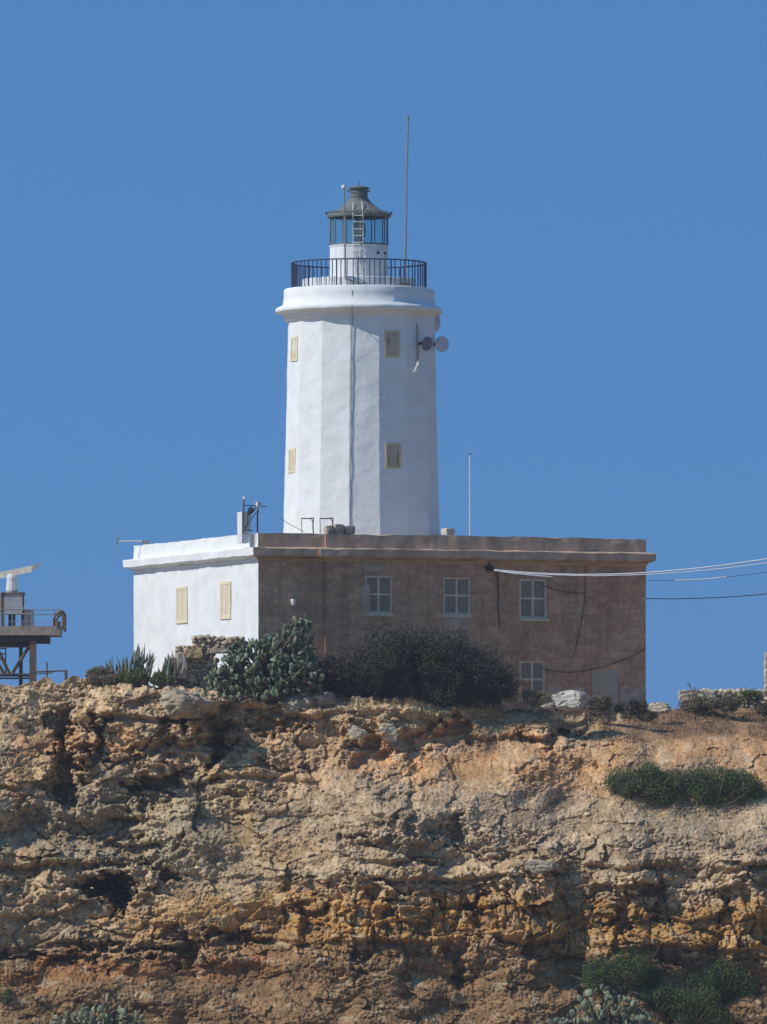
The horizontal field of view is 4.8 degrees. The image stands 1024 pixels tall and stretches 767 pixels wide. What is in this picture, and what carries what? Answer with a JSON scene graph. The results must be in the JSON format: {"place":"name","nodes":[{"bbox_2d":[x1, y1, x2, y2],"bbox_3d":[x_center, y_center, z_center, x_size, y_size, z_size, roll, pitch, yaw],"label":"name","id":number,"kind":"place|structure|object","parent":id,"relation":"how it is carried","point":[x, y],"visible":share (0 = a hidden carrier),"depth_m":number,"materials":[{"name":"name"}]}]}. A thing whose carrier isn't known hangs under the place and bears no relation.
{"place":"outdoors","nodes":[
{"label":"outdoors","id":0,"kind":"place"},
{"bbox_2d":[0,676,766,1023],"bbox_3d":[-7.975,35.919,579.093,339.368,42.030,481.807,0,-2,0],"label":"cliff","id":1,"kind":"structure","parent":0,"point":[242,792],"depth_m":385.79,"materials":[{"name":"stone"}]},
{"bbox_2d":[0,988,14,1007],"bbox_3d":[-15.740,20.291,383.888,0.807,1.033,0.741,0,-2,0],"label":"hillside bush","id":2,"kind":"object","parent":1,"relation":"on","point":[7,996],"visible":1,"depth_m":383.77,"materials":[{"name":"green plant"}]},
{"bbox_2d":[0,592,65,685],"bbox_3d":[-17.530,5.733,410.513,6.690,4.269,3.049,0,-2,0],"label":"steel platform","id":3,"kind":"structure","parent":1,"relation":"on","point":[27,634],"depth_m":409.23,"materials":[{"name":"metal"}]},
{"bbox_2d":[0,564,40,591],"bbox_3d":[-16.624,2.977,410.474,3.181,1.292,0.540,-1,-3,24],"label":"radar scanner","id":4,"kind":"object","parent":3,"relation":"on","point":[11,580],"visible":1,"depth_m":410.21,"materials":[{"name":"white paint"}]},
{"bbox_2d":[34,662,67,681],"bbox_3d":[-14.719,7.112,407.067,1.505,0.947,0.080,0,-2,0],"label":"fence","id":5,"kind":"object","parent":1,"relation":"on","point":[52,671],"visible":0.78,"depth_m":407.05,"materials":[{"name":"metal"}]},
{"bbox_2d":[44,714,63,735],"bbox_3d":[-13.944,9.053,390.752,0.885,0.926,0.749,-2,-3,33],"label":"hillside bush","id":6,"kind":"object","parent":1,"relation":"on","point":[53,722],"visible":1,"depth_m":390.66,"materials":[{"name":"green plant"}]},
{"bbox_2d":[49,994,144,1023],"bbox_3d":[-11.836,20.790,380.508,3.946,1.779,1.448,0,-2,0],"label":"prickly pear","id":7,"kind":"object","parent":1,"relation":"on","point":[105,1017],"visible":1,"depth_m":380.37,"materials":[{"name":"green plant"}]},
{"bbox_2d":[85,666,116,685],"bbox_3d":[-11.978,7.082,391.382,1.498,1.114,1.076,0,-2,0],"label":"scrub bush","id":8,"kind":"object","parent":1,"relation":"on","point":[99,675],"visible":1,"depth_m":391.18,"materials":[{"name":"plant"}]},
{"bbox_2d":[101,643,155,685],"bbox_3d":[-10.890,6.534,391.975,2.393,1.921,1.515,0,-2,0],"label":"spiky succulent","id":9,"kind":"object","parent":1,"relation":"on","point":[139,661],"visible":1,"depth_m":391.61,"materials":[{"name":"green plant"}]},
{"bbox_2d":[115,667,147,685],"bbox_3d":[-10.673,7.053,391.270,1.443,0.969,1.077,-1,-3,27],"label":"scrub bush","id":10,"kind":"object","parent":1,"relation":"on","point":[135,676],"visible":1,"depth_m":391.09,"materials":[{"name":"green plant"}]},
{"bbox_2d":[148,670,172,687],"bbox_3d":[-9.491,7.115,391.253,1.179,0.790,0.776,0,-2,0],"label":"scrub bush","id":11,"kind":"object","parent":1,"relation":"on","point":[157,679],"visible":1,"depth_m":391.14,"materials":[{"name":"green plant"}]},
{"bbox_2d":[158,651,179,685],"bbox_3d":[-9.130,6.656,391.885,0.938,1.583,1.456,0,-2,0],"label":"spiky succulent","id":12,"kind":"object","parent":1,"relation":"on","point":[171,667],"visible":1,"depth_m":391.27,"materials":[{"name":"green plant"}]},
{"bbox_2d":[159,688,222,719],"bbox_3d":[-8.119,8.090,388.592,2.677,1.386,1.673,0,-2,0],"label":"boulder","id":13,"kind":"object","parent":1,"relation":"on","point":[177,703],"visible":1,"depth_m":388.28,"materials":[{"name":"beige stone"}]},
{"bbox_2d":[174,634,247,688],"bbox_3d":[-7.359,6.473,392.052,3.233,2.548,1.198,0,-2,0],"label":"ruined wall","id":14,"kind":"structure","parent":1,"relation":"on","point":[196,659],"depth_m":391.83,"materials":[{"name":"stone"}]},
{"bbox_2d":[205,613,325,703],"bbox_3d":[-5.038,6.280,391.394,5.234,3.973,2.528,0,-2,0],"label":"prickly pear","id":15,"kind":"object","parent":1,"relation":"on","point":[265,674],"visible":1,"depth_m":390.84,"materials":[{"name":"green plant"}]},
{"bbox_2d":[276,686,317,715],"bbox_3d":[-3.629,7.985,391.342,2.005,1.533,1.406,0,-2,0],"label":"boulder","id":16,"kind":"object","parent":1,"relation":"on","point":[299,700],"visible":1,"depth_m":390.83,"materials":[{"name":"grey stone"}]},
{"bbox_2d":[311,692,319,705],"bbox_3d":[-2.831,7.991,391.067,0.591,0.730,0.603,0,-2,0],"label":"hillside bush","id":17,"kind":"object","parent":1,"relation":"on","point":[314,693],"visible":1,"depth_m":390.89,"materials":[{"name":"green plant"}]},
{"bbox_2d":[311,690,337,706],"bbox_3d":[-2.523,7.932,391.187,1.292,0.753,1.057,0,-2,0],"label":"boulder","id":18,"kind":"object","parent":1,"relation":"on","point":[326,698],"visible":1,"depth_m":390.84,"materials":[{"name":"grey stone"}]},
{"bbox_2d":[305,634,402,699],"bbox_3d":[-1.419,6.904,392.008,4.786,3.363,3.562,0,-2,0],"label":"dry shrub","id":19,"kind":"object","parent":1,"relation":"on","point":[337,671],"visible":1,"depth_m":391.41,"materials":[{"name":"green plant"}]},
{"bbox_2d":[347,725,367,740],"bbox_3d":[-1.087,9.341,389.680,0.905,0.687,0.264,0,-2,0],"label":"boulder","id":20,"kind":"object","parent":1,"relation":"on","point":[355,732],"visible":1,"depth_m":389.61,"materials":[{"name":"beige stone"}]},
{"bbox_2d":[0,680,766,1023],"bbox_3d":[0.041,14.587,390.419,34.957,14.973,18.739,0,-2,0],"label":"loose stones","id":21,"kind":"object","parent":1,"relation":"on","point":[334,850],"visible":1,"depth_m":385.99,"materials":[{"name":"beige stone"}]},
{"bbox_2d":[1,688,766,1023],"bbox_3d":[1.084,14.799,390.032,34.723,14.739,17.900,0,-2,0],"label":"dry grass","id":22,"kind":"structure","parent":1,"relation":"on","point":[641,724],"depth_m":392.16,"materials":[{"name":"brown plant"}]},
{"bbox_2d":[378,723,398,741],"bbox_3d":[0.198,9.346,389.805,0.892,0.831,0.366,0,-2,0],"label":"boulder","id":23,"kind":"object","parent":1,"relation":"on","point":[391,734],"visible":1,"depth_m":389.70,"materials":[{"name":"beige stone"}]},
{"bbox_2d":[123,181,655,714],"bbox_3d":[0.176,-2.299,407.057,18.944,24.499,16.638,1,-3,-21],"label":"lighthouse","id":24,"kind":"object","parent":1,"relation":"on","point":[361,431],"visible":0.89,"depth_m":402.39,"materials":[{"name":"white paint"}]},
{"bbox_2d":[116,532,149,549],"bbox_3d":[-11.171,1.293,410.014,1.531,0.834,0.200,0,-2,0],"label":"yagi aerial","id":25,"kind":"object","parent":24,"relation":"attached to","point":[134,541],"visible":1,"depth_m":409.99,"materials":[{"name":"white paint"}]},
{"bbox_2d":[176,586,187,623],"bbox_3d":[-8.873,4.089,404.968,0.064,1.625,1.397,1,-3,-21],"label":"window","id":26,"kind":"structure","parent":24,"relation":"in","point":[181,606],"depth_m":404.89,"materials":[{"name":"beige paint"}]},
{"bbox_2d":[220,581,230,619],"bbox_3d":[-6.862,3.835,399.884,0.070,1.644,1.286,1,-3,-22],"label":"window","id":27,"kind":"structure","parent":24,"relation":"in","point":[225,587],"depth_m":399.78,"materials":[{"name":"beige paint"}]},
{"bbox_2d":[237,512,250,542],"bbox_3d":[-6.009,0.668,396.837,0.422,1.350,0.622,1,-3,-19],"label":"roof chimney","id":28,"kind":"object","parent":24,"relation":"on","point":[245,537],"visible":1,"depth_m":396.58,"materials":[{"name":"white paint"}]},
{"bbox_2d":[242,496,266,533],"bbox_3d":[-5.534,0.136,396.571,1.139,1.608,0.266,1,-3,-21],"label":"floodlight mast","id":29,"kind":"object","parent":24,"relation":"on","point":[251,510],"visible":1,"depth_m":396.45,"materials":[{"name":"metal"}]},
{"bbox_2d":[288,448,295,472],"bbox_3d":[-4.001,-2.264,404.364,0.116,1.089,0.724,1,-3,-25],"label":"window","id":30,"kind":"structure","parent":24,"relation":"in","point":[291,451],"depth_m":404.30,"materials":[{"name":"beige paint"}]},
{"bbox_2d":[291,597,295,604],"bbox_3d":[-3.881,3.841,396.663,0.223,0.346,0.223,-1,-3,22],"label":"wall lamp","id":31,"kind":"object","parent":24,"relation":"attached to","point":[293,600],"visible":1,"depth_m":396.58,"materials":[{"name":"white paint"}]},
{"bbox_2d":[290,336,297,360],"bbox_3d":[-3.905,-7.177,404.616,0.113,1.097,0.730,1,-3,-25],"label":"window","id":32,"kind":"structure","parent":24,"relation":"in","point":[293,354],"depth_m":404.60,"materials":[{"name":"beige paint"}]},
{"bbox_2d":[301,517,313,533],"bbox_3d":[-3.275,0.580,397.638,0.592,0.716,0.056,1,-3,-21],"label":"pipe frame","id":33,"kind":"object","parent":24,"relation":"attached to","point":[312,523],"visible":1,"depth_m":397.70,"materials":[{"name":"metal"}]},
{"bbox_2d":[320,517,333,533],"bbox_3d":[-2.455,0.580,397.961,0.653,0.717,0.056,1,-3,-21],"label":"pipe frame","id":34,"kind":"object","parent":24,"relation":"on","point":[332,518],"visible":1,"depth_m":398.01,"materials":[{"name":"metal"}]},
{"bbox_2d":[323,525,333,533],"bbox_3d":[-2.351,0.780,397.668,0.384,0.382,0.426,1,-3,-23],"label":"stone block","id":35,"kind":"object","parent":24,"relation":"on","point":[328,529],"depth_m":397.49,"materials":[{"name":"stone"}]},
{"bbox_2d":[333,524,343,533],"bbox_3d":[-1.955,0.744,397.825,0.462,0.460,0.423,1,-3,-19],"label":"stone block","id":36,"kind":"object","parent":24,"relation":"on","point":[338,528],"depth_m":397.64,"materials":[{"name":"stone"}]},
{"bbox_2d":[344,526,354,533],"bbox_3d":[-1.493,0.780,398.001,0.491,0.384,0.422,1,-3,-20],"label":"stone block","id":37,"kind":"object","parent":24,"relation":"on","point":[349,529],"depth_m":397.82,"materials":[{"name":"stone"}]},
{"bbox_2d":[341,185,363,284],"bbox_3d":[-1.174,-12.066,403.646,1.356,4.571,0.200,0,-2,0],"label":"sensor mast","id":38,"kind":"object","parent":24,"relation":"attached to","point":[343,187],"visible":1,"depth_m":403.61,"materials":[{"name":"metal"}]},
{"bbox_2d":[364,575,394,615],"bbox_3d":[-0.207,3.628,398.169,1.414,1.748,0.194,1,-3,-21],"label":"window","id":39,"kind":"structure","parent":24,"relation":"in","point":[380,586],"depth_m":398.23,"materials":[{"name":"grey glass"}]},
{"bbox_2d":[385,330,399,357],"bbox_3d":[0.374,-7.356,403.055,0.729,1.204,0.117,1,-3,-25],"label":"window","id":40,"kind":"structure","parent":24,"relation":"in","point":[387,339],"depth_m":403.02,"materials":[{"name":"paint"}]},
{"bbox_2d":[385,443,400,467],"bbox_3d":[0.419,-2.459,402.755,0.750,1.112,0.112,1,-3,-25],"label":"window","id":41,"kind":"structure","parent":24,"relation":"in","point":[398,458],"depth_m":402.72,"materials":[{"name":"paint"}]},
{"bbox_2d":[401,116,408,285],"bbox_3d":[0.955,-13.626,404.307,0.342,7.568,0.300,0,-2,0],"label":"whip aerial","id":42,"kind":"object","parent":24,"relation":"on","point":[406,283],"visible":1,"depth_m":404.26,"materials":[{"name":"metal"}]},
{"bbox_2d":[413,323,418,371],"bbox_3d":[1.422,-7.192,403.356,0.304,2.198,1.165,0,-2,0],"label":"wall bracket","id":43,"kind":"object","parent":24,"relation":"attached to","point":[416,367],"depth_m":403.75,"materials":[{"name":"grey metal"}]},
{"bbox_2d":[418,336,431,350],"bbox_3d":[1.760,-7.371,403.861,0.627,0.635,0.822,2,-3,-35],"label":"dish aerial","id":44,"kind":"object","parent":24,"relation":"attached to","point":[426,343],"visible":1,"depth_m":403.59,"materials":[{"name":"metal"}]},
{"bbox_2d":[435,314,439,331],"bbox_3d":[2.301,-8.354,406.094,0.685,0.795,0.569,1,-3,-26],"label":"dish aerial","id":45,"kind":"object","parent":24,"relation":"attached to","point":[437,321],"visible":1,"depth_m":406.11,"materials":[{"name":"metal"}]},
{"bbox_2d":[433,336,448,351],"bbox_3d":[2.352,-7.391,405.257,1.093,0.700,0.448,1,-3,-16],"label":"dish aerial","id":46,"kind":"object","parent":24,"relation":"attached to","point":[441,344],"visible":1,"depth_m":405.18,"materials":[{"name":"metal"}]},
{"bbox_2d":[441,528,454,534],"bbox_3d":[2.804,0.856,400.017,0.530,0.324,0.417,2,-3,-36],"label":"stone block","id":47,"kind":"object","parent":24,"relation":"on","point":[447,531],"depth_m":399.85,"materials":[{"name":"white stone"}]},
{"bbox_2d":[442,577,472,617],"bbox_3d":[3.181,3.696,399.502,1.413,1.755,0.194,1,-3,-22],"label":"window","id":48,"kind":"structure","parent":24,"relation":"in","point":[456,590],"depth_m":399.49,"materials":[{"name":"grey glass"}]},
{"bbox_2d":[469,453,470,535],"bbox_3d":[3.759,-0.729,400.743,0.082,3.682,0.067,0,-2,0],"label":"rod aerial","id":49,"kind":"object","parent":24,"relation":"on","point":[469,494],"visible":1,"depth_m":400.72,"materials":[{"name":"white paint"}]},
{"bbox_2d":[484,561,499,570],"bbox_3d":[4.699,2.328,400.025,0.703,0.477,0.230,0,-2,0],"label":"junction bracket","id":50,"kind":"object","parent":24,"relation":"attached to","point":[489,568],"visible":1,"depth_m":399.93,"materials":[{"name":"metal"}]},
{"bbox_2d":[494,558,766,574],"bbox_3d":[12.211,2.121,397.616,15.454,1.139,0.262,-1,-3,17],"label":"overhead cable","id":51,"kind":"object","parent":50,"relation":"attached to","point":[637,572],"visible":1,"depth_m":397.93,"materials":[{"name":"white plastic"}]},
{"bbox_2d":[497,572,499,629],"bbox_3d":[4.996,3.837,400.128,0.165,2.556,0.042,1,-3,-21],"label":"wall cable","id":52,"kind":"object","parent":24,"relation":"attached to","point":[498,601],"depth_m":400.11,"materials":[{"name":"black rubber"}]},
{"bbox_2d":[494,570,552,576],"bbox_3d":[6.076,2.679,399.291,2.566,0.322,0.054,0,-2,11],"label":"overhead cable","id":53,"kind":"object","parent":24,"relation":"attached to","point":[523,574],"visible":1,"depth_m":399.28,"materials":[{"name":"white plastic"}]},
{"bbox_2d":[518,661,544,700],"bbox_3d":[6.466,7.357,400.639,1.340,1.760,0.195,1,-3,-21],"label":"window","id":54,"kind":"structure","parent":24,"relation":"in","point":[532,671],"depth_m":400.76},
{"bbox_2d":[518,579,548,620],"bbox_3d":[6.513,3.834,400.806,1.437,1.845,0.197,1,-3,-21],"label":"window","id":55,"kind":"structure","parent":24,"relation":"in","point":[532,595],"depth_m":400.86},
{"bbox_2d":[540,584,585,593],"bbox_3d":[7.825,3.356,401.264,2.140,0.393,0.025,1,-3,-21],"label":"wall cable","id":56,"kind":"object","parent":24,"relation":"attached to","point":[563,591],"depth_m":401.27,"materials":[{"name":"black rubber"}]},
{"bbox_2d":[573,565,585,656],"bbox_3d":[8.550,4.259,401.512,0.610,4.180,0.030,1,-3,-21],"label":"wall cable","id":57,"kind":"object","parent":24,"relation":"attached to","point":[583,612],"depth_m":401.55,"materials":[{"name":"black rubber"}]},
{"bbox_2d":[542,648,645,672],"bbox_3d":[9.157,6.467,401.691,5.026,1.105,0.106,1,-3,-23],"label":"wall cable","id":58,"kind":"object","parent":24,"relation":"attached to","point":[595,668],"depth_m":401.68,"materials":[{"name":"black rubber"}]},
{"bbox_2d":[592,669,617,710],"bbox_3d":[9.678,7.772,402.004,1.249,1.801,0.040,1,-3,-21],"label":"blocked doorway","id":59,"kind":"structure","parent":24,"relation":"in","point":[604,681],"depth_m":402.04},
{"bbox_2d":[505,562,766,575],"bbox_3d":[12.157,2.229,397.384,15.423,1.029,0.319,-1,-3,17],"label":"overhead cable","id":60,"kind":"object","parent":24,"relation":"attached to","point":[637,574],"visible":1,"depth_m":397.68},
{"bbox_2d":[646,593,766,598],"bbox_3d":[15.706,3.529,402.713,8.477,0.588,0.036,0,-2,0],"label":"overhead cable","id":61,"kind":"object","parent":24,"relation":"attached to","point":[706,597],"visible":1,"depth_m":402.69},
{"bbox_2d":[648,572,766,580],"bbox_3d":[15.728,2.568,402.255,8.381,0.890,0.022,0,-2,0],"label":"overhead cable","id":62,"kind":"object","parent":24,"relation":"attached to","point":[705,578],"visible":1,"depth_m":402.23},
{"bbox_2d":[675,576,725,580],"bbox_3d":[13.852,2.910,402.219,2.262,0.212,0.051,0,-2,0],"label":"overhead cable","id":63,"kind":"object","parent":62,"relation":"attached to","point":[699,579],"visible":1,"depth_m":402.20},
{"bbox_2d":[341,611,479,708],"bbox_3d":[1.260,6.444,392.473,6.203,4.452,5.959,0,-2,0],"label":"dry shrub","id":64,"kind":"object","parent":1,"relation":"on","point":[395,651],"visible":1,"depth_m":391.36,"materials":[{"name":"green plant"}]},
{"bbox_2d":[454,701,461,721],"bbox_3d":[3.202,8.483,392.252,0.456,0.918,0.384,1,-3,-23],"label":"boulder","id":65,"kind":"object","parent":1,"relation":"on","point":[457,716],"visible":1,"depth_m":392.10,"materials":[{"name":"grey stone"}]},
{"bbox_2d":[398,629,525,707],"bbox_3d":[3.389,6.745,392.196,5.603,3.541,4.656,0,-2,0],"label":"dry shrub","id":66,"kind":"object","parent":1,"relation":"on","point":[492,684],"visible":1,"depth_m":391.36,"materials":[{"name":"green plant"}]},
{"bbox_2d":[520,687,551,710],"bbox_3d":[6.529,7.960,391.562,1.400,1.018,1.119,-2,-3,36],"label":"scrub bush","id":67,"kind":"object","parent":1,"relation":"on","point":[531,698],"visible":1,"depth_m":391.40,"materials":[{"name":"green plant"}]},
{"bbox_2d":[525,859,560,873],"bbox_3d":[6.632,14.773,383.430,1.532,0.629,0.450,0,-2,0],"label":"boulder","id":68,"kind":"object","parent":1,"relation":"on","point":[535,866],"visible":1,"depth_m":383.28,"materials":[{"name":"beige stone"}]},
{"bbox_2d":[541,701,554,708],"bbox_3d":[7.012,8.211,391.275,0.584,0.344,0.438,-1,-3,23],"label":"boulder","id":69,"kind":"object","parent":1,"relation":"on","point":[547,705],"visible":1,"depth_m":391.20,"materials":[{"name":"beige stone"}]},
{"bbox_2d":[550,690,588,710],"bbox_3d":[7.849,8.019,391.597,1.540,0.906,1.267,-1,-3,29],"label":"boulder","id":70,"kind":"object","parent":1,"relation":"on","point":[572,700],"visible":1,"depth_m":391.28,"materials":[{"name":"stone"}]},
{"bbox_2d":[585,693,613,715],"bbox_3d":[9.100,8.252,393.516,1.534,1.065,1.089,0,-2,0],"label":"scrub bush","id":71,"kind":"object","parent":1,"relation":"on","point":[602,703],"visible":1,"depth_m":393.40,"materials":[{"name":"green plant"}]},
{"bbox_2d":[547,984,655,1023],"bbox_3d":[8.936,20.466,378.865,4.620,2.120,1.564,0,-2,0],"label":"prickly pear","id":72,"kind":"object","parent":1,"relation":"on","point":[592,1015],"visible":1,"depth_m":378.69,"materials":[{"name":"green plant"}]},
{"bbox_2d":[568,936,665,1003],"bbox_3d":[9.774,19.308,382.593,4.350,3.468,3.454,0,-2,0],"label":"hillside bush","id":73,"kind":"object","parent":1,"relation":"on","point":[617,980],"visible":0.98,"depth_m":382.34,"materials":[{"name":"green plant"}]},
{"bbox_2d":[610,698,653,719],"bbox_3d":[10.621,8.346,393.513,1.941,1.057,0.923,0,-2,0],"label":"scrub bush","id":74,"kind":"object","parent":1,"relation":"on","point":[633,708],"visible":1,"depth_m":393.39,"materials":[{"name":"green plant"}]},
{"bbox_2d":[602,759,680,802],"bbox_3d":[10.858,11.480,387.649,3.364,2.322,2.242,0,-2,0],"label":"hillside bush","id":75,"kind":"object","parent":1,"relation":"on","point":[642,782],"visible":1,"depth_m":387.24,"materials":[{"name":"green plant"}]},
{"bbox_2d":[636,709,659,723],"bbox_3d":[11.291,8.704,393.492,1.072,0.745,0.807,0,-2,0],"label":"scrub bush","id":76,"kind":"object","parent":1,"relation":"on","point":[644,716],"visible":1,"depth_m":393.44,"materials":[{"name":"green plant"}]},
{"bbox_2d":[648,702,671,713],"bbox_3d":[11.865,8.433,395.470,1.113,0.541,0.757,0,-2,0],"label":"boulder","id":77,"kind":"object","parent":1,"relation":"on","point":[660,708],"visible":1,"depth_m":395.30,"materials":[{"name":"beige stone"}]},
{"bbox_2d":[636,977,688,1016],"bbox_3d":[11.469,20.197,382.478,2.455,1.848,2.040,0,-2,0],"label":"hillside bush","id":78,"kind":"object","parent":1,"relation":"on","point":[655,998],"visible":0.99,"depth_m":382.11,"materials":[{"name":"green plant"}]},
{"bbox_2d":[668,873,688,887],"bbox_3d":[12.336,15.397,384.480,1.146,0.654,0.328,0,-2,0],"label":"boulder","id":79,"kind":"object","parent":1,"relation":"on","point":[675,883],"visible":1,"depth_m":384.36,"materials":[{"name":"grey stone"}]},
{"bbox_2d":[660,765,698,795],"bbox_3d":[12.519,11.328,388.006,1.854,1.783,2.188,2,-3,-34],"label":"hillside bush","id":80,"kind":"object","parent":1,"relation":"on","point":[681,774],"visible":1,"depth_m":387.58,"materials":[{"name":"green plant"}]},
{"bbox_2d":[687,683,698,696],"bbox_3d":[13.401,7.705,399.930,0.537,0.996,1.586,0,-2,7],"label":"dry shrub","id":81,"kind":"object","parent":1,"relation":"on","point":[691,690],"visible":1,"depth_m":399.71,"materials":[{"name":"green plant"}]},
{"bbox_2d":[662,975,732,1023],"bbox_3d":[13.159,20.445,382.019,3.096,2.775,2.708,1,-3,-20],"label":"hillside bush","id":82,"kind":"object","parent":1,"relation":"on","point":[689,1013],"visible":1,"depth_m":381.83,"materials":[{"name":"green plant"}]},
{"bbox_2d":[677,693,719,713],"bbox_3d":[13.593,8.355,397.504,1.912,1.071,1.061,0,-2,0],"label":"scrub bush","id":83,"kind":"object","parent":1,"relation":"on","point":[697,703],"visible":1,"depth_m":397.38,"materials":[{"name":"green plant"}]},
{"bbox_2d":[660,744,766,816],"bbox_3d":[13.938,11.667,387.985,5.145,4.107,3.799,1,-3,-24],"label":"hillside bush","id":84,"kind":"object","parent":1,"relation":"on","point":[727,786],"visible":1,"depth_m":387.22,"materials":[{"name":"green plant"}]},
{"bbox_2d":[678,688,766,709],"bbox_3d":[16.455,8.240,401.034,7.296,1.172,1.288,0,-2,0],"label":"boundary wall","id":85,"kind":"structure","parent":1,"relation":"on","point":[703,693],"depth_m":400.86,"materials":[{"name":"stone"}]},
{"bbox_2d":[681,952,766,1006],"bbox_3d":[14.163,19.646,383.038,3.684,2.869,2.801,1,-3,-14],"label":"hillside bush","id":86,"kind":"object","parent":1,"relation":"on","point":[727,984],"visible":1,"depth_m":382.64,"materials":[{"name":"green plant"}]},
{"bbox_2d":[710,691,744,712],"bbox_3d":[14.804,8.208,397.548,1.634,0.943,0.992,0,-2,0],"label":"scrub bush","id":87,"kind":"object","parent":1,"relation":"on","point":[728,704],"visible":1,"depth_m":397.34,"materials":[{"name":"green plant"}]},
{"bbox_2d":[739,687,764,707],"bbox_3d":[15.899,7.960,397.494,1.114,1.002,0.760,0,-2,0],"label":"scrub bush","id":88,"kind":"object","parent":1,"relation":"on","point":[750,696],"visible":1,"depth_m":397.40,"materials":[{"name":"green plant"}]},
{"bbox_2d":[754,701,766,717],"bbox_3d":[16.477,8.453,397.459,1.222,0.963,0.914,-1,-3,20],"label":"scrub bush","id":89,"kind":"object","parent":1,"relation":"on","point":[761,708],"visible":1,"depth_m":397.37,"materials":[{"name":"green plant"}]},
{"bbox_2d":[764,652,766,688],"bbox_3d":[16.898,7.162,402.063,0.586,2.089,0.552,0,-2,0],"label":"stone pillar","id":90,"kind":"structure","parent":1,"relation":"on","point":[765,670],"depth_m":401.85,"materials":[{"name":"beige stone"}]},
{"bbox_2d":[0,0,766,709],"label":"sky","id":91,"kind":"structure","parent":0,"point":[587,179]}
]}

